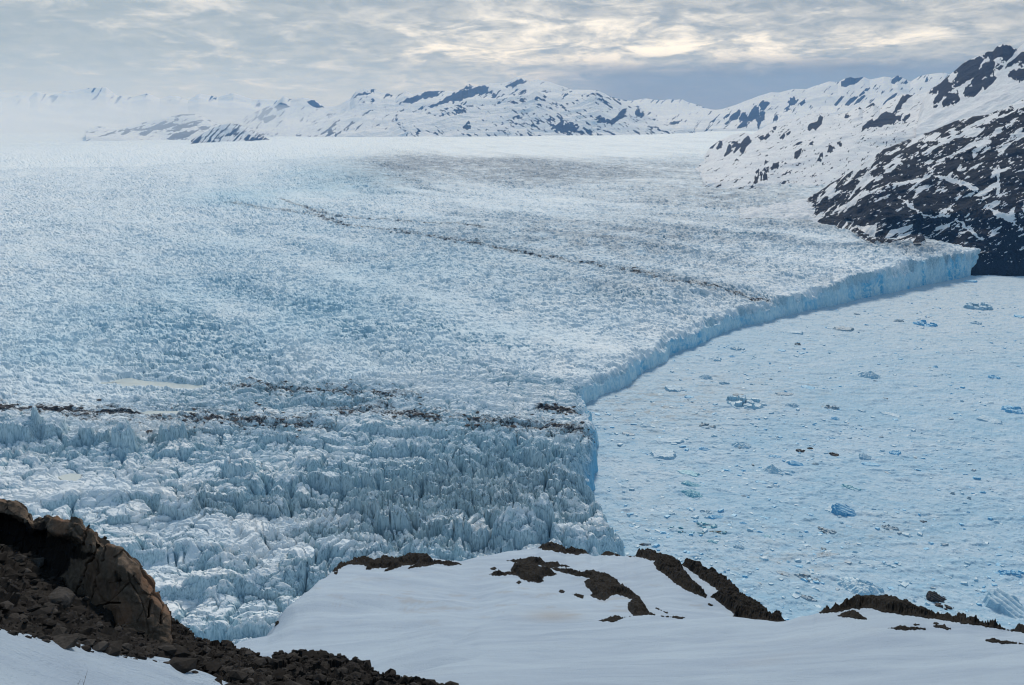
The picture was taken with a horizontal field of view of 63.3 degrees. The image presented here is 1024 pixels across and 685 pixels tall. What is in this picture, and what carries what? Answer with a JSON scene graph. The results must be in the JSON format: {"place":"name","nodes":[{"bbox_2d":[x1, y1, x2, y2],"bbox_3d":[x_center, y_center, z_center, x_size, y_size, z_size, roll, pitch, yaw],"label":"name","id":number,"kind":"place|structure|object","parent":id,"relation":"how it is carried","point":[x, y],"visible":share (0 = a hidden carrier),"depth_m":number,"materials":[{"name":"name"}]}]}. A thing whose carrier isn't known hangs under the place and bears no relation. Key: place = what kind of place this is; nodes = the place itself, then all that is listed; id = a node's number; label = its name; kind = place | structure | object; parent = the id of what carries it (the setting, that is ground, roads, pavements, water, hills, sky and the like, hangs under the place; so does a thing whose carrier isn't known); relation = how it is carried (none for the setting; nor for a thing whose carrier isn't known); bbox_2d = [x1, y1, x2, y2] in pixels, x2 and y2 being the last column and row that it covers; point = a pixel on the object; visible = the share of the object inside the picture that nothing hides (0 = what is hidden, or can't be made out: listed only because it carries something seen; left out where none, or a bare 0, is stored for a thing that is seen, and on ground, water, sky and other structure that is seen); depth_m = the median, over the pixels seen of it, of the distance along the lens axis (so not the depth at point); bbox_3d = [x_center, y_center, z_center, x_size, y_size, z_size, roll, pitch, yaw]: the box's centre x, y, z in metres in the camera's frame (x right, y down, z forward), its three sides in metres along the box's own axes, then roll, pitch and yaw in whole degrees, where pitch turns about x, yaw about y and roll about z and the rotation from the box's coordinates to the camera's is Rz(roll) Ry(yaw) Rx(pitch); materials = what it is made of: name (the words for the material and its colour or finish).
{"place":"outdoors","nodes":[
{"label":"outdoors","id":0,"kind":"place"},
{"bbox_2d":[0,87,278,132],"bbox_3d":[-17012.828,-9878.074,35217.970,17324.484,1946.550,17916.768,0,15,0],"label":"mountain range","id":1,"kind":"structure","parent":0,"point":[82,110],"depth_m":33830.82,"materials":[{"name":"white snow"}]},
{"bbox_2d":[85,114,219,140],"bbox_3d":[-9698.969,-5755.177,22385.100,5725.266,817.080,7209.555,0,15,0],"label":"mountain","id":2,"kind":"structure","parent":0,"point":[185,127],"depth_m":21516.76,"materials":[{"name":"white snow"}]},
{"bbox_2d":[0,527,444,684],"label":"rubble slope","id":3,"kind":"structure","parent":0,"point":[14,595],"depth_m":25.44,"materials":[{"name":"brown stone"}]},
{"bbox_2d":[14,554,26,562],"bbox_3d":[-16.662,7.338,28.085,0.420,0.298,0.430,-4,15,-14],"label":"boulder","id":4,"kind":"object","parent":3,"relation":"on","point":[20,558],"visible":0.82,"depth_m":28.01,"materials":[{"name":"stone"}]},
{"bbox_2d":[31,557,45,566],"bbox_3d":[-16.300,7.536,28.539,0.459,0.236,0.426,0,15,0],"label":"boulder","id":5,"kind":"object","parent":3,"relation":"on","point":[39,562],"visible":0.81,"depth_m":28.46,"materials":[{"name":"stone"}]},
{"bbox_2d":[43,602,55,608],"bbox_3d":[-11.989,6.905,21.528,0.383,0.268,0.299,0,15,0],"label":"boulder","id":6,"kind":"object","parent":3,"relation":"on","point":[47,604],"visible":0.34,"depth_m":21.51,"materials":[{"name":"stone"}]},
{"bbox_2d":[47,586,75,609],"bbox_3d":[-13.080,7.503,24.028,0.799,0.583,0.905,0,15,0],"label":"boulder","id":7,"kind":"object","parent":3,"relation":"on","point":[65,596],"visible":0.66,"depth_m":23.89,"materials":[{"name":"stone"}]},
{"bbox_2d":[78,634,86,640],"bbox_3d":[-10.455,7.180,20.112,0.300,0.163,0.228,0,15,0],"label":"boulder","id":8,"kind":"object","parent":3,"relation":"on","point":[82,637],"visible":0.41,"depth_m":20.09,"materials":[{"name":"stone"}]},
{"bbox_2d":[0,499,172,643],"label":"rock cliff","id":9,"kind":"structure","parent":3,"relation":"on","point":[97,570],"depth_m":26.66,"materials":[{"name":"brown stone"}]},
{"bbox_2d":[0,628,226,684],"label":"snow patch","id":10,"kind":"object","parent":3,"relation":"on","point":[24,660],"visible":0.86,"depth_m":17.06,"materials":[{"name":"white snow"}]},
{"bbox_2d":[122,643,131,650],"bbox_3d":[-9.459,7.447,20.279,0.357,0.213,0.240,-10,18,-35],"label":"boulder","id":11,"kind":"object","parent":3,"relation":"on","point":[127,646],"visible":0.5,"depth_m":20.25,"materials":[{"name":"stone"}]},
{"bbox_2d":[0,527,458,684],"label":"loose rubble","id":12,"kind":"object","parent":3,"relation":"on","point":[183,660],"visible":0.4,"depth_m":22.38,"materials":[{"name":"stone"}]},
{"bbox_2d":[244,650,253,655],"bbox_3d":[-9.604,11.379,30.284,0.406,0.268,0.343,0,15,0],"label":"boulder","id":13,"kind":"object","parent":3,"relation":"on","point":[248,652],"visible":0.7,"depth_m":30.22,"materials":[{"name":"stone"}]},
{"bbox_2d":[191,123,268,143],"bbox_3d":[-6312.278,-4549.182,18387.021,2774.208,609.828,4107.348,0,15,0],"label":"mountain","id":14,"kind":"structure","parent":0,"point":[228,132],"depth_m":17862.73,"materials":[{"name":"white snow"}]},
{"bbox_2d":[228,96,337,136],"bbox_3d":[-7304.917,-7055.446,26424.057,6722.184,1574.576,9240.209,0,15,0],"label":"mountain","id":15,"kind":"structure","parent":0,"point":[283,115],"depth_m":25885.99,"materials":[{"name":"white snow"}]},
{"bbox_2d":[285,77,675,136],"bbox_3d":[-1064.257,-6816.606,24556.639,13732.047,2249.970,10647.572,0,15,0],"label":"mountain","id":16,"kind":"structure","parent":0,"point":[371,112],"depth_m":23803.56,"materials":[{"name":"white snow"}]},
{"bbox_2d":[0,131,980,644],"bbox_3d":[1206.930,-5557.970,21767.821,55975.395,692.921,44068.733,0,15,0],"label":"glacier","id":17,"kind":"object","parent":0,"point":[222,275],"visible":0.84,"depth_m":1953.78,"materials":[{"name":"white ice"}]},
{"bbox_2d":[58,473,80,480],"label":"meltwater","id":18,"kind":"structure","parent":17,"relation":"on","point":[71,476],"depth_m":1113.92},
{"bbox_2d":[101,378,203,388],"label":"meltwater","id":19,"kind":"structure","parent":17,"relation":"on","point":[128,382],"depth_m":1520.10,"materials":[{"name":"grey liquid"}]},
{"bbox_2d":[141,411,195,413],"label":"meltwater","id":20,"kind":"structure","parent":17,"relation":"on","point":[156,412],"depth_m":1362.13,"materials":[{"name":"grey liquid"}]},
{"bbox_2d":[0,199,758,442],"bbox_3d":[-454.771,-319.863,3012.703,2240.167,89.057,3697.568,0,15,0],"label":"moraine debris","id":21,"kind":"object","parent":17,"relation":"on","point":[235,420],"visible":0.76,"depth_m":1349.10,"materials":[{"name":"grey stone"}]},
{"bbox_2d":[234,547,787,676],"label":"snow knoll","id":22,"kind":"structure","parent":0,"point":[402,620],"depth_m":115.77,"materials":[{"name":"white snow"}]},
{"bbox_2d":[328,552,461,574],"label":"rock outcrop","id":23,"kind":"object","parent":22,"relation":"on","point":[415,559],"visible":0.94,"depth_m":158.83,"materials":[{"name":"brown stone"}]},
{"bbox_2d":[489,561,556,582],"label":"rock outcrop","id":24,"kind":"object","parent":22,"relation":"on","point":[533,572],"visible":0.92,"depth_m":152.99,"materials":[{"name":"brown stone"}]},
{"bbox_2d":[538,541,587,554],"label":"rock outcrop","id":25,"kind":"object","parent":22,"relation":"on","point":[554,547],"visible":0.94,"depth_m":181.31,"materials":[{"name":"brown stone"}]},
{"bbox_2d":[572,593,583,598],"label":"rock outcrop","id":26,"kind":"object","parent":22,"relation":"on","point":[580,596],"visible":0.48,"depth_m":132.33,"materials":[{"name":"brown stone"}]},
{"bbox_2d":[506,556,654,615],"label":"rock outcrop","id":27,"kind":"object","parent":22,"relation":"on","point":[604,586],"visible":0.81,"depth_m":136.85,"materials":[{"name":"brown stone"}]},
{"bbox_2d":[601,551,620,555],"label":"rock outcrop","id":28,"kind":"object","parent":22,"relation":"on","point":[608,553],"visible":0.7,"depth_m":176.54,"materials":[{"name":"brown stone"}]},
{"bbox_2d":[626,548,706,597],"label":"rock outcrop","id":29,"kind":"object","parent":22,"relation":"on","point":[671,568],"visible":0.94,"depth_m":144.47,"materials":[{"name":"brown stone"}]},
{"bbox_2d":[682,558,785,621],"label":"rock outcrop","id":30,"kind":"object","parent":22,"relation":"on","point":[732,598],"visible":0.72,"depth_m":119.68,"materials":[{"name":"brown stone"}]},
{"bbox_2d":[0,0,1023,109],"label":"sky","id":31,"kind":"structure","parent":0,"point":[710,54],"materials":[{"name":"grey"}]},
{"bbox_2d":[374,91,693,136],"bbox_3d":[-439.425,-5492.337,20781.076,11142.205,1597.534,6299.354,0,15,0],"label":"mountain","id":32,"kind":"structure","parent":0,"point":[536,113],"depth_m":19661.90,"materials":[{"name":"white snow"}]},
{"bbox_2d":[620,98,712,115],"bbox_3d":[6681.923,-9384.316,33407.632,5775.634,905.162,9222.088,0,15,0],"label":"mountain","id":33,"kind":"structure","parent":0,"point":[670,107],"depth_m":31981.82,"materials":[{"name":"white snow"}]},
{"bbox_2d":[406,608,1023,684],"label":"snow slope","id":34,"kind":"structure","parent":0,"point":[833,648],"depth_m":59.68,"materials":[{"name":"white snow"}]},
{"bbox_2d":[599,615,630,621],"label":"rock outcrop","id":35,"kind":"object","parent":34,"relation":"on","point":[614,618],"visible":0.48,"depth_m":86.02,"materials":[{"name":"brown stone"}]},
{"bbox_2d":[661,615,684,618],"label":"rock outcrop","id":36,"kind":"object","parent":34,"relation":"on","point":[677,617],"visible":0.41,"depth_m":83.07,"materials":[{"name":"brown stone"}]},
{"bbox_2d":[838,610,866,619],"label":"rock outcrop","id":37,"kind":"object","parent":34,"relation":"on","point":[854,614],"visible":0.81,"depth_m":73.02,"materials":[{"name":"brown stone"}]},
{"bbox_2d":[891,625,925,630],"bbox_3d":[30.670,22.384,64.563,2.946,2.014,4.896,9,17,31],"label":"rock outcrop","id":38,"kind":"object","parent":34,"relation":"on","point":[903,627],"visible":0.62,"depth_m":63.92,"materials":[{"name":"brown stone"}]},
{"bbox_2d":[819,594,1023,632],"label":"rock outcrop","id":39,"kind":"object","parent":34,"relation":"on","point":[885,603],"visible":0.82,"depth_m":72.28,"materials":[{"name":"brown stone"}]},
{"bbox_2d":[933,624,950,629],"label":"rock outcrop","id":40,"kind":"object","parent":34,"relation":"on","point":[943,626],"visible":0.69,"depth_m":65.25,"materials":[{"name":"brown stone"}]},
{"bbox_2d":[985,638,1023,643],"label":"rock outcrop","id":41,"kind":"object","parent":34,"relation":"on","point":[993,640],"visible":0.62,"depth_m":58.23,"materials":[{"name":"brown stone"}]},
{"bbox_2d":[659,73,949,131],"bbox_3d":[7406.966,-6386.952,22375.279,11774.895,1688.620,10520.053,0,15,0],"label":"mountain","id":42,"kind":"structure","parent":0,"point":[757,113],"depth_m":21873.08,"materials":[{"name":"white snow"}]},
{"bbox_2d":[586,275,1023,629],"bbox_3d":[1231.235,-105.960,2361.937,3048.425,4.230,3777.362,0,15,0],"label":"frozen lake","id":43,"kind":"structure","parent":0,"point":[913,493],"depth_m":1312.19,"materials":[{"name":"white ice"}]},
{"bbox_2d":[622,432,634,435],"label":"ice floe","id":44,"kind":"object","parent":43,"relation":"on","point":[629,433],"visible":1,"depth_m":1381.63,"materials":[{"name":"white ice"}]},
{"bbox_2d":[650,448,676,459],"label":"ice floe","id":45,"kind":"object","parent":43,"relation":"on","point":[664,454],"visible":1,"depth_m":1290.34,"materials":[{"name":"white ice"}]},
{"bbox_2d":[654,438,683,443],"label":"ice floe","id":46,"kind":"object","parent":43,"relation":"on","point":[674,440],"visible":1,"depth_m":1350.33,"materials":[{"name":"white ice"}]},
{"bbox_2d":[664,385,684,391],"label":"ice floe","id":47,"kind":"object","parent":43,"relation":"on","point":[675,388],"visible":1,"depth_m":1612.69,"materials":[{"name":"white ice"}]},
{"bbox_2d":[667,526,685,532],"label":"ice floe","id":48,"kind":"object","parent":43,"relation":"on","point":[679,527],"visible":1,"depth_m":1056.25,"materials":[{"name":"white ice"}]},
{"bbox_2d":[678,470,699,476],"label":"ice floe","id":49,"kind":"object","parent":43,"relation":"on","point":[691,473],"visible":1,"depth_m":1225.50,"materials":[{"name":"ice"}]},
{"bbox_2d":[681,480,700,486],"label":"iceberg","id":50,"kind":"object","parent":43,"relation":"on","point":[689,483],"visible":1,"depth_m":1187.93,"materials":[{"name":"ice"}]},
{"bbox_2d":[681,489,702,497],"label":"iceberg","id":51,"kind":"object","parent":43,"relation":"on","point":[692,493],"visible":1,"depth_m":1154.05,"materials":[{"name":"blue ice"}]},
{"bbox_2d":[699,374,712,379],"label":"iceberg","id":52,"kind":"object","parent":43,"relation":"on","point":[705,377],"visible":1,"depth_m":1682.41,"materials":[{"name":"blue ice"}]},
{"bbox_2d":[700,509,712,513],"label":"ice floe","id":53,"kind":"object","parent":43,"relation":"on","point":[706,511],"visible":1,"depth_m":1105.23,"materials":[{"name":"white ice"}]},
{"bbox_2d":[696,522,717,527],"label":"ice floe","id":54,"kind":"object","parent":43,"relation":"on","point":[712,526],"visible":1,"depth_m":1063.97,"materials":[{"name":"white ice"}]},
{"bbox_2d":[699,422,715,428],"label":"ice floe","id":55,"kind":"object","parent":43,"relation":"on","point":[706,424],"visible":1,"depth_m":1418.39,"materials":[{"name":"white ice"}]},
{"bbox_2d":[709,357,721,360],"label":"iceberg","id":56,"kind":"object","parent":43,"relation":"on","point":[716,358],"visible":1,"depth_m":1818.06,"materials":[{"name":"ice"}]},
{"bbox_2d":[708,515,723,518],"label":"iceberg","id":57,"kind":"object","parent":43,"relation":"on","point":[715,516],"visible":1,"depth_m":1088.34,"materials":[{"name":"ice"}]},
{"bbox_2d":[709,530,726,533],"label":"ice floe","id":58,"kind":"object","parent":43,"relation":"on","point":[719,532],"visible":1,"depth_m":1048.45,"materials":[{"name":"white ice"}]},
{"bbox_2d":[730,347,744,350],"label":"ice floe","id":59,"kind":"object","parent":43,"relation":"on","point":[736,349],"visible":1,"depth_m":1898.83,"materials":[{"name":"ice"}]},
{"bbox_2d":[733,544,744,549],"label":"iceberg","id":60,"kind":"object","parent":43,"relation":"on","point":[737,546],"visible":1,"depth_m":1011.50,"materials":[{"name":"ice"}]},
{"bbox_2d":[732,441,751,448],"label":"iceberg","id":61,"kind":"object","parent":43,"relation":"on","point":[742,445],"visible":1,"depth_m":1327.59,"materials":[{"name":"white ice"}]},
{"bbox_2d":[726,395,766,409],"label":"iceberg","id":62,"kind":"object","parent":43,"relation":"on","point":[741,402],"visible":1,"depth_m":1522.80,"materials":[{"name":"ice"}]},
{"bbox_2d":[761,464,781,473],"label":"iceberg","id":63,"kind":"object","parent":43,"relation":"on","point":[771,469],"visible":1,"depth_m":1231.70,"materials":[{"name":"ice"}]},
{"bbox_2d":[776,570,789,576],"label":"ice floe","id":64,"kind":"object","parent":43,"relation":"on","point":[784,573],"visible":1,"depth_m":952.84,"materials":[{"name":"white ice"}]},
{"bbox_2d":[775,392,792,395],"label":"ice floe","id":65,"kind":"object","parent":43,"relation":"on","point":[783,393],"visible":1,"depth_m":1586.47,"materials":[{"name":"white ice"}]},
{"bbox_2d":[785,403,798,407],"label":"iceberg","id":66,"kind":"object","parent":43,"relation":"on","point":[793,405],"visible":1,"depth_m":1516.28,"materials":[{"name":"ice"}]},
{"bbox_2d":[786,331,802,334],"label":"ice floe","id":67,"kind":"object","parent":43,"relation":"on","point":[797,332],"visible":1,"depth_m":2048.43,"materials":[{"name":"white ice"}]},
{"bbox_2d":[788,460,802,465],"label":"iceberg","id":68,"kind":"object","parent":43,"relation":"on","point":[792,462],"visible":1,"depth_m":1258.96,"materials":[{"name":"ice"}]},
{"bbox_2d":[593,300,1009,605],"bbox_3d":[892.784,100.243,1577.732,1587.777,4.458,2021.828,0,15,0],"label":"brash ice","id":69,"kind":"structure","parent":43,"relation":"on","point":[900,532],"depth_m":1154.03,"materials":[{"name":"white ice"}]},
{"bbox_2d":[794,573,819,583],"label":"ice floe","id":70,"kind":"object","parent":43,"relation":"on","point":[802,575],"visible":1,"depth_m":945.08,"materials":[{"name":"ice"}]},
{"bbox_2d":[592,289,1023,624],"bbox_3d":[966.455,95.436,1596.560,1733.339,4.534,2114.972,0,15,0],"label":"brash ice","id":71,"kind":"structure","parent":43,"relation":"on","point":[807,561],"depth_m":1155.96,"materials":[{"name":"white ice"}]},
{"bbox_2d":[801,385,814,388],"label":"ice floe","id":72,"kind":"object","parent":43,"relation":"on","point":[807,387],"visible":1,"depth_m":1623.85,"materials":[{"name":"white ice"}]},
{"bbox_2d":[800,594,816,601],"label":"ice floe","id":73,"kind":"object","parent":43,"relation":"on","point":[808,598],"visible":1,"depth_m":902.83,"materials":[{"name":"white ice"}]},
{"bbox_2d":[817,526,836,534],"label":"ice floe","id":74,"kind":"object","parent":43,"relation":"on","point":[824,530],"visible":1,"depth_m":1050.50,"materials":[{"name":"white ice"}]},
{"bbox_2d":[816,552,839,557],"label":"ice floe","id":75,"kind":"object","parent":43,"relation":"on","point":[823,554],"visible":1,"depth_m":993.76,"materials":[{"name":"white ice"}]},
{"bbox_2d":[824,506,831,511],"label":"ice floe","id":76,"kind":"object","parent":43,"relation":"on","point":[828,509],"visible":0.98,"depth_m":1109.40,"materials":[{"name":"white ice"}]},
{"bbox_2d":[819,405,838,409],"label":"ice floe","id":77,"kind":"object","parent":43,"relation":"on","point":[832,407],"visible":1,"depth_m":1506.51,"materials":[{"name":"white ice"}]},
{"bbox_2d":[833,326,853,330],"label":"ice floe","id":78,"kind":"object","parent":43,"relation":"on","point":[841,328],"visible":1,"depth_m":2081.79,"materials":[{"name":"white ice"}]},
{"bbox_2d":[831,502,856,516],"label":"iceberg","id":79,"kind":"object","parent":43,"relation":"on","point":[839,509],"visible":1,"depth_m":1100.08,"materials":[{"name":"blue ice"}]},
{"bbox_2d":[841,484,860,490],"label":"ice floe","id":80,"kind":"object","parent":43,"relation":"on","point":[846,486],"visible":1,"depth_m":1178.85,"materials":[{"name":"white ice"}]},
{"bbox_2d":[837,576,883,595],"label":"iceberg","id":81,"kind":"object","parent":43,"relation":"on","point":[853,585],"visible":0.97,"depth_m":917.87,"materials":[{"name":"ice"}]},
{"bbox_2d":[858,453,871,459],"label":"iceberg","id":82,"kind":"object","parent":43,"relation":"on","point":[863,456],"visible":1,"depth_m":1281.70,"materials":[{"name":"white ice"}]},
{"bbox_2d":[858,371,879,378],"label":"iceberg","id":83,"kind":"object","parent":43,"relation":"on","point":[870,374],"visible":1,"depth_m":1691.38,"materials":[{"name":"ice"}]},
{"bbox_2d":[861,462,880,465],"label":"ice floe","id":84,"kind":"object","parent":43,"relation":"on","point":[870,464],"visible":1,"depth_m":1258.16,"materials":[{"name":"ice"}]},
{"bbox_2d":[858,559,887,566],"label":"ice floe","id":85,"kind":"object","parent":43,"relation":"on","point":[870,562],"visible":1,"depth_m":974.70,"materials":[{"name":"white ice"}]},
{"bbox_2d":[881,524,898,529],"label":"ice floe","id":86,"kind":"object","parent":43,"relation":"on","point":[886,527],"visible":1,"depth_m":1061.43,"materials":[{"name":"white ice"}]},
{"bbox_2d":[880,412,899,417],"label":"ice floe","id":87,"kind":"object","parent":43,"relation":"on","point":[893,414],"visible":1,"depth_m":1472.99,"materials":[{"name":"white ice"}]},
{"bbox_2d":[889,450,900,455],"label":"iceberg","id":88,"kind":"object","parent":43,"relation":"on","point":[896,452],"visible":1,"depth_m":1301.41,"materials":[{"name":"ice"}]},
{"bbox_2d":[912,320,937,326],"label":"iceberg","id":89,"kind":"object","parent":43,"relation":"on","point":[924,323],"visible":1,"depth_m":2130.26,"materials":[{"name":"ice"}]},
{"bbox_2d":[920,371,942,375],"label":"ice floe","id":90,"kind":"object","parent":43,"relation":"on","point":[931,373],"visible":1,"depth_m":1718.33,"materials":[{"name":"white ice"}]},
{"bbox_2d":[926,591,946,602],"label":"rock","id":91,"kind":"object","parent":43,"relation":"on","point":[933,596],"visible":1,"depth_m":900.24,"materials":[{"name":"grey stone"}]},
{"bbox_2d":[934,602,953,609],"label":"ice floe","id":92,"kind":"object","parent":43,"relation":"on","point":[941,606],"visible":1,"depth_m":885.44,"materials":[{"name":"grey ice"}]},
{"bbox_2d":[955,610,986,622],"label":"ice floe","id":93,"kind":"object","parent":43,"relation":"on","point":[967,614],"visible":0.41,"depth_m":871.55,"materials":[{"name":"white ice"}]},
{"bbox_2d":[970,321,981,324],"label":"iceberg","id":94,"kind":"object","parent":43,"relation":"on","point":[976,322],"visible":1,"depth_m":2146.49,"materials":[{"name":"white ice"}]},
{"bbox_2d":[963,302,992,310],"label":"ice floe","id":95,"kind":"object","parent":43,"relation":"on","point":[972,305],"visible":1,"depth_m":2322.06,"materials":[{"name":"ice"}]},
{"bbox_2d":[976,415,1001,423],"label":"ice floe","id":96,"kind":"object","parent":43,"relation":"on","point":[988,419],"visible":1,"depth_m":1443.11,"materials":[{"name":"white ice"}]},
{"bbox_2d":[988,375,1000,378],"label":"iceberg","id":97,"kind":"object","parent":43,"relation":"on","point":[993,376],"visible":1,"depth_m":1689.51,"materials":[{"name":"ice"}]},
{"bbox_2d":[983,587,1023,618],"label":"iceberg","id":98,"kind":"object","parent":43,"relation":"on","point":[1002,601],"visible":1,"depth_m":884.73,"materials":[{"name":"ice"}]},
{"bbox_2d":[993,570,1020,577],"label":"ice floe","id":99,"kind":"object","parent":43,"relation":"on","point":[1008,572],"visible":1,"depth_m":950.52,"materials":[{"name":"ice"}]},
{"bbox_2d":[1000,405,1023,413],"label":"iceberg","id":100,"kind":"object","parent":43,"relation":"on","point":[1012,409],"visible":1,"depth_m":1491.95,"materials":[{"name":"blue ice"}]},
{"bbox_2d":[694,91,928,188],"bbox_3d":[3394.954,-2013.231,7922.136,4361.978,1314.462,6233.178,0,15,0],"label":"mountain","id":101,"kind":"structure","parent":0,"point":[817,149],"depth_m":6654.02,"materials":[{"name":"white snow"}]},
{"bbox_2d":[740,98,1023,275],"bbox_3d":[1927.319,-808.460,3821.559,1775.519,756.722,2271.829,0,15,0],"label":"hillside","id":102,"kind":"structure","parent":0,"point":[960,182],"depth_m":3293.85,"materials":[{"name":"black stone"}]},
{"bbox_2d":[916,44,1023,136],"bbox_3d":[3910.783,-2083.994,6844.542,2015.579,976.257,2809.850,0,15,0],"label":"mountain","id":103,"kind":"structure","parent":0,"point":[988,82],"depth_m":6594.65,"materials":[{"name":"white snow"}]}
]}

